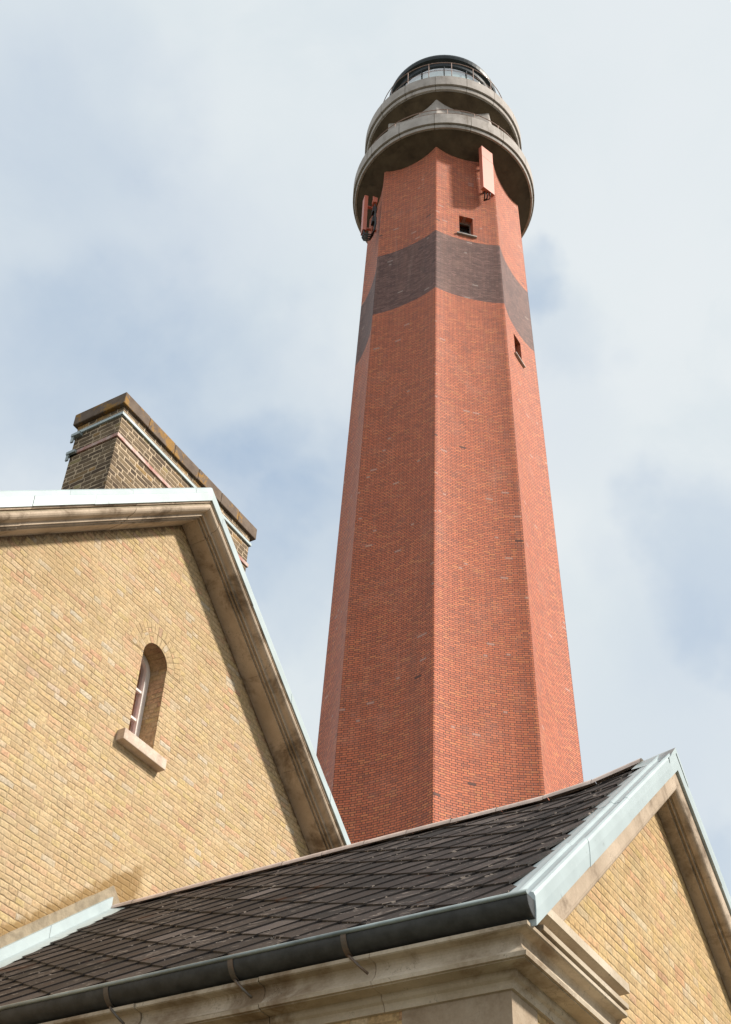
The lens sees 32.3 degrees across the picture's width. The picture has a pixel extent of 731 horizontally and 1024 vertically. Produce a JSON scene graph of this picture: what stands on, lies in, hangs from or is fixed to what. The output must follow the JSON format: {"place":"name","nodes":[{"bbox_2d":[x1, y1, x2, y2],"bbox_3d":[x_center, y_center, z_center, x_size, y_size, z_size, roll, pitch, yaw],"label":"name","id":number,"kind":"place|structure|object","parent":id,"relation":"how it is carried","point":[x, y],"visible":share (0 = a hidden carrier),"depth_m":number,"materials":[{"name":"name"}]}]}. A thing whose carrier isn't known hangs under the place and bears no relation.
{"place":"outdoors","nodes":[
{"label":"outdoors","id":0,"kind":"place"},
{"bbox_2d":[0,392,350,936],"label":"gabled house","id":1,"kind":"structure","parent":0,"point":[154,737],"depth_m":13.65,"materials":[{"name":"yellow brick"}]},
{"bbox_2d":[116,654,166,772],"bbox_3d":[-2.449,2.038,13.632,0.445,1.475,0.705,-20,-48,23],"label":"window","id":2,"kind":"structure","parent":1,"relation":"in","point":[129,738],"depth_m":13.27,"materials":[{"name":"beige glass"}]},
{"bbox_2d":[0,748,730,1023],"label":"wing","id":3,"kind":"structure","parent":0,"point":[606,899],"depth_m":7.97,"materials":[{"name":"grey tile"}]},
{"bbox_2d":[0,0,730,896],"label":"sky","id":4,"kind":"structure","parent":0,"point":[180,234],"materials":[{"name":"white"}]},
{"bbox_2d":[316,55,583,843],"bbox_3d":[2.363,0.592,37.527,7.184,53.400,7.121,-20,-48,23],"label":"lighthouse","id":5,"kind":"object","parent":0,"point":[447,693],"visible":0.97,"depth_m":35.16,"materials":[{"name":"red brick"}]},
{"bbox_2d":[361,195,377,240],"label":"antenna","id":6,"kind":"object","parent":5,"relation":"attached to","point":[365,208],"visible":1,"depth_m":46.33,"materials":[{"name":"red plastic"}]},
{"bbox_2d":[457,222,476,238],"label":"window","id":7,"kind":"structure","parent":5,"relation":"in","point":[463,231],"depth_m":44.28,"materials":[{"name":"beige stone"}]},
{"bbox_2d":[479,146,494,200],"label":"antenna","id":8,"kind":"object","parent":5,"relation":"attached to","point":[486,172],"visible":1,"depth_m":45.57,"materials":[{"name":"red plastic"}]},
{"bbox_2d":[514,352,525,367],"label":"window","id":9,"kind":"structure","parent":5,"relation":"in","point":[518,357],"depth_m":40.68,"materials":[{"name":"beige stone"}]}
]}

